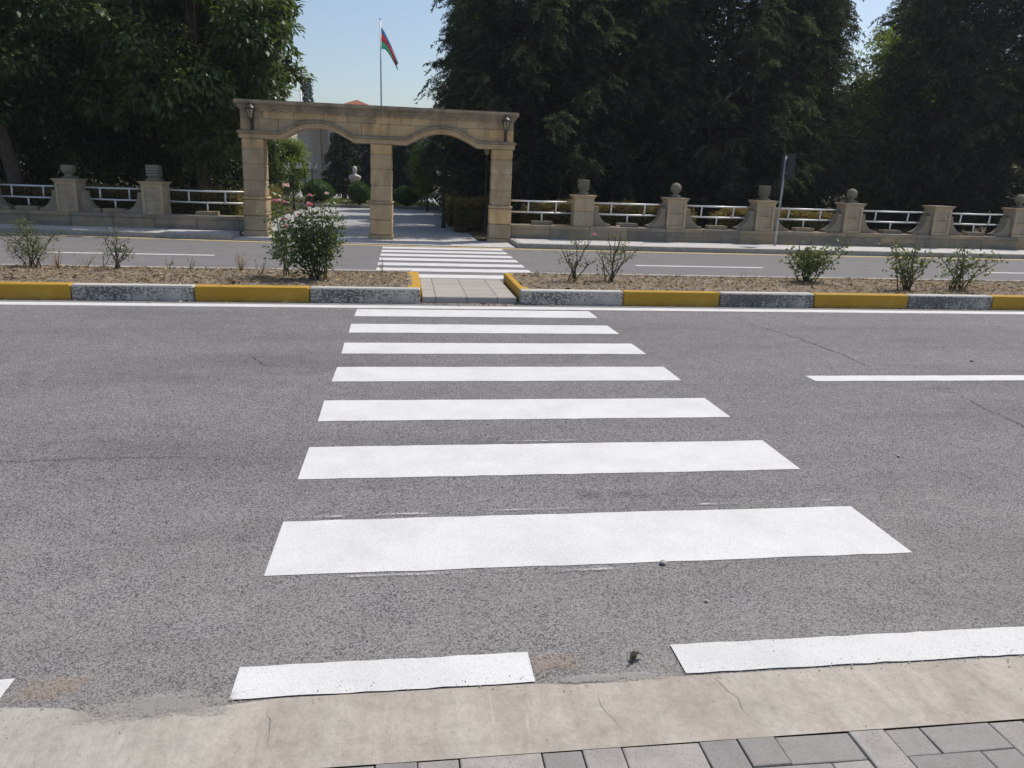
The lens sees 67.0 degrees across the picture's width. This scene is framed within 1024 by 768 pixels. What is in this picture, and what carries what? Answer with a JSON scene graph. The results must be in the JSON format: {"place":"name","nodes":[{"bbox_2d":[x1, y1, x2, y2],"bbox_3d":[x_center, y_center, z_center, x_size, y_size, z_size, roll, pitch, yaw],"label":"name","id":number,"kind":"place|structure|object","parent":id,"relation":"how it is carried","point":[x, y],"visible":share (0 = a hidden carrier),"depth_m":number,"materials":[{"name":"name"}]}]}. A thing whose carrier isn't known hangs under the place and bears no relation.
{"place":"outdoors","nodes":[
{"label":"outdoors","id":0,"kind":"place"},
{"bbox_2d":[0,224,237,234],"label":"sidewalk","id":1,"kind":"structure","parent":0,"point":[193,231],"depth_m":18.33,"materials":[{"name":"grey concrete"}]},
{"bbox_2d":[0,263,411,286],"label":"median soil","id":2,"kind":"structure","parent":0,"point":[148,275],"depth_m":10.18,"materials":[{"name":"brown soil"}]},
{"bbox_2d":[0,211,67,267],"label":"rose bush","id":3,"kind":"object","parent":2,"relation":"on","point":[27,252],"visible":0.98,"depth_m":10.43,"materials":[{"name":"green plant"}]},
{"bbox_2d":[37,246,63,267],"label":"weed","id":4,"kind":"object","parent":2,"relation":"on","point":[56,264],"visible":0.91,"depth_m":10.39,"materials":[{"name":"beige plant"}]},
{"bbox_2d":[72,250,98,267],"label":"weed","id":5,"kind":"object","parent":2,"relation":"on","point":[87,259],"visible":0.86,"depth_m":10.65,"materials":[{"name":"beige plant"}]},
{"bbox_2d":[97,226,134,268],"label":"rose bush","id":6,"kind":"object","parent":2,"relation":"on","point":[116,251],"visible":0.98,"depth_m":10.55,"materials":[{"name":"green plant"}]},
{"bbox_2d":[235,253,248,270],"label":"weed","id":7,"kind":"object","parent":2,"relation":"on","point":[241,267],"visible":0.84,"depth_m":10.80,"materials":[{"name":"beige plant"}]},
{"bbox_2d":[255,199,297,276],"bbox_3d":[-3.142,-1.958,10.460,0.480,1.091,0.486,9,17,25],"label":"rose bush","id":8,"kind":"object","parent":2,"relation":"on","point":[277,226],"visible":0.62,"depth_m":10.43,"materials":[{"name":"green plant"}]},
{"bbox_2d":[264,176,349,279],"bbox_3d":[-2.703,-1.958,10.176,1.131,1.499,0.677,0,15,-8],"label":"rose bush","id":9,"kind":"object","parent":2,"relation":"on","point":[308,238],"visible":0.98,"depth_m":10.17,"materials":[{"name":"green plant"}]},
{"bbox_2d":[279,206,297,212],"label":"park ground","id":10,"kind":"structure","parent":0,"point":[290,209],"depth_m":31.36,"materials":[{"name":"plant"}]},
{"bbox_2d":[0,6,94,187],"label":"broadleaf tree","id":11,"kind":"object","parent":10,"relation":"on","point":[30,147],"visible":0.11,"depth_m":25.10,"materials":[{"name":"green plant"}]},
{"bbox_2d":[21,135,130,193],"bbox_3d":[-16.358,-7.928,28.412,4.314,3.414,4.494,8,16,23],"label":"shrub","id":12,"kind":"object","parent":10,"relation":"on","point":[99,181],"visible":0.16,"depth_m":27.38,"materials":[{"name":"green plant"}]},
{"bbox_2d":[60,6,146,191],"bbox_3d":[-15.144,-11.862,30.612,7.545,9.631,7.918,5,15,13],"label":"broadleaf tree","id":13,"kind":"object","parent":10,"relation":"on","point":[116,160],"visible":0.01,"depth_m":30.81,"materials":[{"name":"green plant"}]},
{"bbox_2d":[28,0,241,188],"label":"broadleaf tree","id":14,"kind":"object","parent":10,"relation":"on","point":[150,152],"visible":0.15,"depth_m":24.32,"materials":[{"name":"green plant"}]},
{"bbox_2d":[119,148,193,189],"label":"shrub","id":15,"kind":"object","parent":10,"relation":"on","point":[134,182],"visible":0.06,"depth_m":29.63,"materials":[{"name":"green plant"}]},
{"bbox_2d":[178,149,274,196],"bbox_3d":[-10.694,-7.899,29.319,3.234,3.210,3.542,13,19,36],"label":"shrub","id":16,"kind":"object","parent":10,"relation":"on","point":[232,182],"visible":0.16,"depth_m":28.55,"materials":[{"name":"green plant"}]},
{"bbox_2d":[233,184,285,220],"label":"hedge","id":17,"kind":"object","parent":10,"relation":"on","point":[273,196],"visible":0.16,"depth_m":25.31,"materials":[{"name":"green plant"}]},
{"bbox_2d":[238,139,292,193],"bbox_3d":[-8.945,-7.684,27.535,1.862,3.442,1.931,11,17,30],"label":"broadleaf tree","id":18,"kind":"object","parent":10,"relation":"on","point":[272,162],"visible":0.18,"depth_m":27.47,"materials":[{"name":"green plant"}]},
{"bbox_2d":[286,162,298,210],"bbox_3d":[-8.799,-7.958,31.116,0.540,1.910,0.210,0,15,-8],"label":"park lamp","id":19,"kind":"object","parent":10,"relation":"on","point":[296,164],"visible":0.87,"depth_m":31.00,"materials":[{"name":"black metal"}]},
{"bbox_2d":[242,207,474,238],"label":"park path","id":20,"kind":"structure","parent":0,"point":[416,223],"depth_m":25.03,"materials":[{"name":"grey stone"}]},
{"bbox_2d":[299,163,310,209],"bbox_3d":[-8.483,-8.115,31.744,0.540,1.910,0.210,0,15,-8],"label":"park lamp","id":21,"kind":"object","parent":20,"relation":"on","point":[308,166],"visible":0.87,"depth_m":31.61,"materials":[{"name":"black metal"}]},
{"bbox_2d":[306,162,317,207],"bbox_3d":[-8.737,-8.697,33.851,0.540,1.930,0.210,0,15,-8],"label":"park lamp","id":22,"kind":"object","parent":20,"relation":"on","point":[312,171],"visible":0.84,"depth_m":33.73,"materials":[{"name":"black metal"}]},
{"bbox_2d":[435,167,450,227],"bbox_3d":[-2.100,-5.728,23.768,0.520,1.830,0.210,0,15,-8],"label":"park lamp","id":23,"kind":"object","parent":20,"relation":"on","point":[443,225],"visible":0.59,"depth_m":23.75,"materials":[{"name":"black metal"}]},
{"bbox_2d":[291,199,431,207],"bbox_3d":[-8.053,-8.945,38.245,8.600,0.037,6.050,0,15,-8],"label":"flower bed","id":24,"kind":"object","parent":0,"point":[361,204],"visible":0.07,"depth_m":37.33,"materials":[{"name":"plant"}]},
{"bbox_2d":[301,179,334,202],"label":"clipped bush","id":25,"kind":"object","parent":24,"relation":"on","point":[321,188],"visible":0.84,"depth_m":35.28,"materials":[{"name":"green plant"}]},
{"bbox_2d":[349,166,360,201],"bbox_3d":[-7.791,-9.886,38.365,0.620,1.775,0.620,0,15,-8],"label":"bust statue","id":26,"kind":"object","parent":24,"relation":"on","point":[354,177],"visible":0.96,"depth_m":38.14,"materials":[{"name":"stone"}]},
{"bbox_2d":[347,180,370,204],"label":"clipped bush","id":27,"kind":"object","parent":24,"relation":"on","point":[358,191],"visible":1,"depth_m":35.30,"materials":[{"name":"green plant"}]},
{"bbox_2d":[283,193,436,206],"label":"bed plants","id":28,"kind":"object","parent":24,"relation":"on","point":[417,203],"visible":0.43,"depth_m":36.21,"materials":[{"name":"green plant"}]},
{"bbox_2d":[392,185,420,205],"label":"clipped bush","id":29,"kind":"object","parent":24,"relation":"on","point":[404,195],"visible":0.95,"depth_m":35.52,"materials":[{"name":"green plant"}]},
{"bbox_2d":[284,187,441,210],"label":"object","id":30,"kind":"structure","parent":0,"point":[300,195],"depth_m":45.99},
{"bbox_2d":[283,203,439,209],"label":"bed kerb","id":31,"kind":"structure","parent":30,"relation":"on","point":[368,206],"depth_m":35.33,"materials":[{"name":"concrete"}]},
{"bbox_2d":[380,17,381,105],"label":"flagpole","id":32,"kind":"object","parent":30,"relation":"on","point":[380,68],"visible":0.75,"depth_m":55.33,"materials":[{"name":"grey metal"}]},
{"bbox_2d":[381,27,397,69],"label":"flag","id":33,"kind":"object","parent":32,"relation":"attached to","point":[386,45],"visible":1,"depth_m":54.93,"materials":[{"name":"multicoloured fabric"}]},
{"bbox_2d":[231,235,515,247],"bbox_3d":[-3.285,-3.470,18.713,6.550,0.001,2.328,0,15,-8],"label":"passage apron","id":34,"kind":"object","parent":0,"point":[427,241],"visible":0.64,"depth_m":18.68,"materials":[{"name":"grey concrete"}]},
{"bbox_2d":[0,264,1022,299],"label":"kerb","id":35,"kind":"structure","parent":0,"point":[39,290],"depth_m":9.29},
{"bbox_2d":[0,297,1023,747],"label":"road","id":36,"kind":"structure","parent":0,"point":[216,437],"depth_m":4.03,"materials":[{"name":"grey asphalt"}]},
{"bbox_2d":[1,693,231,738],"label":"grit","id":37,"kind":"object","parent":36,"relation":"on","point":[42,708],"visible":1,"depth_m":2.31,"materials":[{"name":"grey gravel"}]},
{"bbox_2d":[420,278,516,303],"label":"crossing ramp","id":38,"kind":"structure","parent":36,"relation":"on","point":[440,290],"depth_m":10.50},
{"bbox_2d":[0,656,1023,767],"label":"concrete gutter","id":39,"kind":"object","parent":36,"relation":"on","point":[351,728],"visible":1,"depth_m":2.36,"materials":[{"name":"grey concrete"}]},
{"bbox_2d":[3,649,1021,720],"bbox_3d":[0.261,0.975,2.553,3.989,0.010,0.211,0,15,-8],"label":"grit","id":40,"kind":"object","parent":39,"relation":"on","point":[909,662],"visible":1,"depth_m":2.54,"materials":[{"name":"grey gravel"}]},
{"bbox_2d":[13,649,1020,765],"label":"curb","id":41,"kind":"structure","parent":39,"relation":"on","point":[488,714],"depth_m":2.37,"materials":[{"name":"grey concrete"}]},
{"bbox_2d":[5,404,1023,740],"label":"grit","id":42,"kind":"object","parent":36,"relation":"on","point":[477,570],"visible":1,"depth_m":3.39,"materials":[{"name":"grey gravel"}]},
{"bbox_2d":[626,650,642,665],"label":"dead leaf","id":43,"kind":"object","parent":36,"relation":"on","point":[633,654],"visible":1,"depth_m":2.66,"materials":[{"name":"brown plant"}]},
{"bbox_2d":[0,233,1023,281],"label":"road","id":44,"kind":"structure","parent":0,"point":[448,262],"depth_m":15.40,"materials":[{"name":"grey asphalt"}]},
{"bbox_2d":[1,298,1023,310],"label":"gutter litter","id":45,"kind":"object","parent":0,"point":[500,304],"visible":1,"depth_m":9.97,"materials":[{"name":"brown plant"}]},
{"bbox_2d":[19,0,1022,197],"label":"sky","id":46,"kind":"structure","parent":0,"point":[340,46],"materials":[{"name":"blue"}]},
{"bbox_2d":[118,174,1023,767],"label":"ground","id":47,"kind":"structure","parent":0,"point":[714,740],"depth_m":2.42,"materials":[{"name":"grey concrete"}]},
{"bbox_2d":[0,227,241,239],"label":"sidewalk kerb","id":48,"kind":"structure","parent":47,"relation":"on","point":[230,236],"depth_m":17.67,"materials":[{"name":"concrete"}]},
{"bbox_2d":[71,283,195,300],"bbox_3d":[-4.617,-1.099,9.477,1.416,0.252,0.154,0,15,-8],"label":"kerb stone","id":49,"kind":"object","parent":47,"relation":"on","point":[131,292],"visible":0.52,"depth_m":9.40,"materials":[{"name":"grey stone"}]},
{"bbox_2d":[194,284,309,301],"bbox_3d":[-3.230,-1.104,9.669,1.374,0.253,0.153,0,15,-8],"label":"kerb stone","id":50,"kind":"object","parent":47,"relation":"on","point":[246,293],"visible":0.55,"depth_m":9.59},
{"bbox_2d":[272,134,311,202],"bbox_3d":[-10.061,-9.524,34.523,2.274,3.314,2.242,3,15,5],"label":"broadleaf tree","id":51,"kind":"object","parent":47,"relation":"on","point":[294,149],"visible":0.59,"depth_m":34.27,"materials":[{"name":"green plant"}]},
{"bbox_2d":[294,79,313,180],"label":"spruce tree","id":52,"kind":"object","parent":47,"relation":"on","point":[308,93],"visible":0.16,"depth_m":86.93,"materials":[{"name":"green plant"}]},
{"bbox_2d":[320,131,367,198],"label":"spruce tree","id":53,"kind":"object","parent":47,"relation":"on","point":[342,154],"visible":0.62,"depth_m":44.75,"materials":[{"name":"green plant"}]},
{"bbox_2d":[347,144,370,196],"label":"spruce tree","id":54,"kind":"object","parent":47,"relation":"on","point":[364,150],"visible":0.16,"depth_m":45.61,"materials":[{"name":"green plant"}]},
{"bbox_2d":[298,100,424,185],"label":"park building","id":55,"kind":"structure","parent":47,"relation":"on","point":[317,142],"depth_m":74.66,"materials":[{"name":"stone"}]},
{"bbox_2d":[310,286,419,303],"bbox_3d":[-1.863,-1.109,9.859,1.375,0.254,0.153,0,15,-8],"label":"kerb stone","id":56,"kind":"object","parent":47,"relation":"on","point":[332,294],"visible":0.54,"depth_m":9.78,"materials":[{"name":"grey stone"}]},
{"bbox_2d":[233,98,519,242],"bbox_3d":[-3.232,-5.133,18.961,6.673,3.151,0.744,1,15,-6],"label":"stone gateway","id":57,"kind":"object","parent":47,"relation":"on","point":[381,130],"visible":0.98,"depth_m":18.53,"materials":[{"name":"stone"}]},
{"bbox_2d":[245,101,254,129],"bbox_3d":[-6.080,-6.239,17.988,0.242,0.660,0.271,0,15,-6],"label":"wall lantern","id":58,"kind":"object","parent":57,"relation":"attached to","point":[250,108],"depth_m":17.92,"materials":[{"name":"metal"}]},
{"bbox_2d":[501,114,510,141],"bbox_3d":[-0.142,-6.156,18.601,0.242,0.660,0.271,0,15,-6],"label":"wall lantern","id":59,"kind":"object","parent":57,"relation":"attached to","point":[506,121],"depth_m":18.53,"materials":[{"name":"metal"}]},
{"bbox_2d":[392,141,425,202],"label":"spruce tree","id":60,"kind":"object","parent":47,"relation":"on","point":[400,168],"visible":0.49,"depth_m":42.27,"materials":[{"name":"green plant"}]},
{"bbox_2d":[407,272,420,301],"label":"kerb stone","id":61,"kind":"object","parent":47,"relation":"on","point":[415,280],"visible":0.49,"depth_m":10.60,"materials":[{"name":"yellow paint"}]},
{"bbox_2d":[404,137,443,211],"bbox_3d":[-3.747,-9.163,33.793,1.957,3.399,1.740,-11,20,-40],"label":"broadleaf tree","id":62,"kind":"object","parent":47,"relation":"on","point":[427,184],"visible":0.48,"depth_m":33.51,"materials":[{"name":"green plant"}]},
{"bbox_2d":[440,191,465,226],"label":"hedge","id":63,"kind":"object","parent":47,"relation":"on","point":[448,208],"visible":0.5,"depth_m":24.74,"materials":[{"name":"green plant"}]},
{"bbox_2d":[503,273,528,302],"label":"kerb stone","id":64,"kind":"object","parent":47,"relation":"on","point":[512,285],"visible":0.45,"depth_m":10.85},
{"bbox_2d":[519,289,622,305],"bbox_3d":[0.782,-1.120,10.226,1.376,0.251,0.151,0,15,-8],"label":"kerb stone","id":65,"kind":"object","parent":47,"relation":"on","point":[568,297],"visible":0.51,"depth_m":10.15,"materials":[{"name":"grey stone"}]},
{"bbox_2d":[622,290,719,306],"bbox_3d":[2.127,-1.124,10.411,1.335,0.254,0.152,0,15,-8],"label":"kerb stone","id":66,"kind":"object","parent":47,"relation":"on","point":[668,298],"visible":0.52,"depth_m":10.33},
{"bbox_2d":[718,291,813,307],"bbox_3d":[3.465,-1.129,10.597,1.354,0.254,0.152,0,15,-8],"label":"kerb stone","id":67,"kind":"object","parent":47,"relation":"on","point":[768,299],"visible":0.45,"depth_m":10.52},
{"bbox_2d":[510,238,1023,258],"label":"sidewalk kerb","id":68,"kind":"structure","parent":47,"relation":"on","point":[516,243],"depth_m":18.64,"materials":[{"name":"concrete"}]},
{"bbox_2d":[813,293,907,308],"bbox_3d":[4.834,-1.134,10.785,1.392,0.254,0.153,0,15,-8],"label":"kerb stone","id":69,"kind":"object","parent":47,"relation":"on","point":[858,300],"visible":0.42,"depth_m":10.71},
{"bbox_2d":[906,294,992,309],"bbox_3d":[6.169,-1.139,10.970,1.296,0.255,0.154,0,15,-8],"label":"kerb stone","id":70,"kind":"object","parent":47,"relation":"on","point":[938,301],"visible":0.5,"depth_m":10.89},
{"bbox_2d":[989,295,1023,309],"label":"kerb stone","id":71,"kind":"object","parent":47,"relation":"on","point":[1009,302],"visible":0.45,"depth_m":11.02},
{"bbox_2d":[354,720,1023,767],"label":"pavement","id":72,"kind":"structure","parent":0,"point":[990,745],"depth_m":2.25,"materials":[{"name":"grey concrete"}]},
{"bbox_2d":[468,218,986,239],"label":"park ground","id":73,"kind":"structure","parent":0,"point":[479,235],"depth_m":27.72,"materials":[{"name":"soil"}]},
{"bbox_2d":[417,1,471,200],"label":"conifer tree","id":74,"kind":"object","parent":73,"relation":"on","point":[440,77],"visible":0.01,"depth_m":34.22,"materials":[{"name":"green plant"}]},
{"bbox_2d":[416,0,519,214],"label":"conifer tree","id":75,"kind":"object","parent":73,"relation":"on","point":[450,15],"visible":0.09,"depth_m":29.24,"materials":[{"name":"green plant"}]},
{"bbox_2d":[452,195,511,232],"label":"hedge","id":76,"kind":"object","parent":73,"relation":"on","point":[466,216],"visible":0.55,"depth_m":22.17,"materials":[{"name":"green plant"}]},
{"bbox_2d":[482,149,489,232],"bbox_3d":[-0.734,-5.462,21.783,0.200,2.430,0.210,0,15,-8],"label":"park lamp","id":77,"kind":"object","parent":73,"relation":"on","point":[486,151],"visible":0.73,"depth_m":21.79,"materials":[{"name":"black metal"}]},
{"bbox_2d":[411,0,654,223],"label":"conifer tree","id":78,"kind":"object","parent":73,"relation":"on","point":[547,50],"visible":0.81,"depth_m":22.41,"materials":[{"name":"green plant"}]},
{"bbox_2d":[458,0,621,213],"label":"conifer tree","id":79,"kind":"object","parent":73,"relation":"on","point":[517,136],"visible":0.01,"depth_m":28.59,"materials":[{"name":"green plant"}]},
{"bbox_2d":[518,197,697,226],"bbox_3d":[2.643,-4.508,21.266,4.994,1.207,0.938,0,15,-8],"label":"hedge","id":80,"kind":"object","parent":73,"relation":"on","point":[565,219],"visible":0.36,"depth_m":20.95,"materials":[{"name":"green plant"}]},
{"bbox_2d":[515,0,726,214],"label":"conifer tree","id":81,"kind":"object","parent":73,"relation":"on","point":[650,66],"visible":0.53,"depth_m":23.39,"materials":[{"name":"green plant"}]},
{"bbox_2d":[600,0,727,202],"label":"conifer tree","id":82,"kind":"object","parent":73,"relation":"on","point":[668,63],"visible":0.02,"depth_m":29.66,"materials":[{"name":"green plant"}]},
{"bbox_2d":[602,0,829,227],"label":"conifer tree","id":83,"kind":"object","parent":73,"relation":"on","point":[721,176],"visible":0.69,"depth_m":23.66,"materials":[{"name":"green plant"}]},
{"bbox_2d":[510,180,1023,249],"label":"boundary wall","id":84,"kind":"structure","parent":73,"relation":"on","point":[672,221],"depth_m":20.28,"materials":[{"name":"grey stone"}]},
{"bbox_2d":[708,206,832,230],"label":"hedge","id":85,"kind":"object","parent":73,"relation":"on","point":[786,224],"visible":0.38,"depth_m":21.70,"materials":[{"name":"green plant"}]},
{"bbox_2d":[702,0,885,216],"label":"conifer tree","id":86,"kind":"object","parent":73,"relation":"on","point":[824,12],"visible":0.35,"depth_m":24.82,"materials":[{"name":"green plant"}]},
{"bbox_2d":[757,1,873,211],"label":"conifer tree","id":87,"kind":"object","parent":73,"relation":"on","point":[850,69],"visible":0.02,"depth_m":30.69,"materials":[{"name":"green plant"}]},
{"bbox_2d":[822,21,935,212],"bbox_3d":[15.142,-10.673,32.403,5.750,8.246,5.315,0,15,-8],"label":"broadleaf tree","id":88,"kind":"object","parent":73,"relation":"on","point":[867,95],"visible":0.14,"depth_m":30.99,"materials":[{"name":"green plant"}]},
{"bbox_2d":[835,0,973,223],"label":"conifer tree","id":89,"kind":"object","parent":73,"relation":"on","point":[889,22],"visible":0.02,"depth_m":33.55,"materials":[{"name":"green plant"}]},
{"bbox_2d":[833,0,1023,233],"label":"conifer tree","id":90,"kind":"object","parent":73,"relation":"on","point":[938,18],"visible":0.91,"depth_m":25.54,"materials":[{"name":"green plant"}]},
{"bbox_2d":[909,0,1023,235],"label":"conifer tree","id":91,"kind":"object","parent":73,"relation":"on","point":[1017,43],"visible":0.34,"depth_m":25.74,"materials":[{"name":"green plant"}]},
{"bbox_2d":[964,58,1022,230],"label":"broadleaf tree","id":92,"kind":"object","parent":73,"relation":"on","point":[1003,109],"depth_m":29.80,"materials":[{"name":"green plant"}]},
{"bbox_2d":[511,271,1023,294],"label":"median soil","id":93,"kind":"structure","parent":0,"point":[741,289],"depth_m":11.24,"materials":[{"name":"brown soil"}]},
{"bbox_2d":[555,233,597,282],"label":"rose bush","id":94,"kind":"object","parent":93,"relation":"on","point":[573,269],"visible":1,"depth_m":10.76,"materials":[{"name":"green plant"}]},
{"bbox_2d":[596,225,651,282],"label":"rose bush","id":95,"kind":"object","parent":93,"relation":"on","point":[612,276],"visible":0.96,"depth_m":10.99,"materials":[{"name":"green plant"}]},
{"bbox_2d":[779,237,853,282],"bbox_3d":[4.628,-1.861,11.790,1.006,0.809,0.731,0,15,-8],"label":"rose bush","id":96,"kind":"object","parent":93,"relation":"on","point":[808,256],"visible":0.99,"depth_m":11.70,"materials":[{"name":"green plant"}]},
{"bbox_2d":[879,238,940,290],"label":"rose bush","id":97,"kind":"object","parent":93,"relation":"on","point":[903,270],"visible":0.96,"depth_m":11.25,"materials":[{"name":"green plant"}]},
{"bbox_2d":[933,242,1008,291],"bbox_3d":[6.782,-1.735,11.450,1.382,0.734,0.714,0,15,-8],"label":"rose bush","id":98,"kind":"object","parent":93,"relation":"on","point":[957,280],"visible":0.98,"depth_m":11.35,"materials":[{"name":"green plant"}]},
{"bbox_2d":[514,238,1023,253],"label":"sidewalk","id":99,"kind":"structure","parent":0,"point":[723,245],"depth_m":19.60,"materials":[{"name":"grey concrete"}]},
{"bbox_2d":[774,154,795,245],"bbox_3d":[6.853,-4.634,19.583,0.116,2.290,0.400,-8,18,-33],"label":"road sign","id":100,"kind":"object","parent":99,"relation":"on","point":[788,165],"visible":0.96,"depth_m":19.42,"materials":[{"name":"grey metal"}]},
{"label":"park ground","id":101,"kind":"structure","parent":0,"visible":0},
{"bbox_2d":[0,179,47,205],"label":"hedge","id":102,"kind":"object","parent":101,"relation":"on","point":[25,190],"visible":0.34,"depth_m":20.12,"materials":[{"name":"green plant"}]},
{"bbox_2d":[0,0,105,205],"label":"broadleaf tree","id":103,"kind":"object","parent":101,"relation":"on","point":[42,26],"visible":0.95,"depth_m":19.80,"materials":[{"name":"green plant"}]},
{"bbox_2d":[0,164,244,232],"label":"boundary wall","id":104,"kind":"structure","parent":101,"relation":"on","point":[71,203],"depth_m":18.81,"materials":[{"name":"grey stone"}]},
{"bbox_2d":[30,181,243,215],"bbox_3d":[-9.669,-4.650,20.180,5.180,1.299,1.044,0,15,-8],"label":"hedge","id":105,"kind":"object","parent":101,"relation":"on","point":[192,208],"visible":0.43,"depth_m":20.00,"materials":[{"name":"green plant"}]},
{"bbox_2d":[50,0,316,196],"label":"broadleaf tree","id":106,"kind":"object","parent":101,"relation":"on","point":[150,55],"visible":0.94,"depth_m":19.55,"materials":[{"name":"green plant"}]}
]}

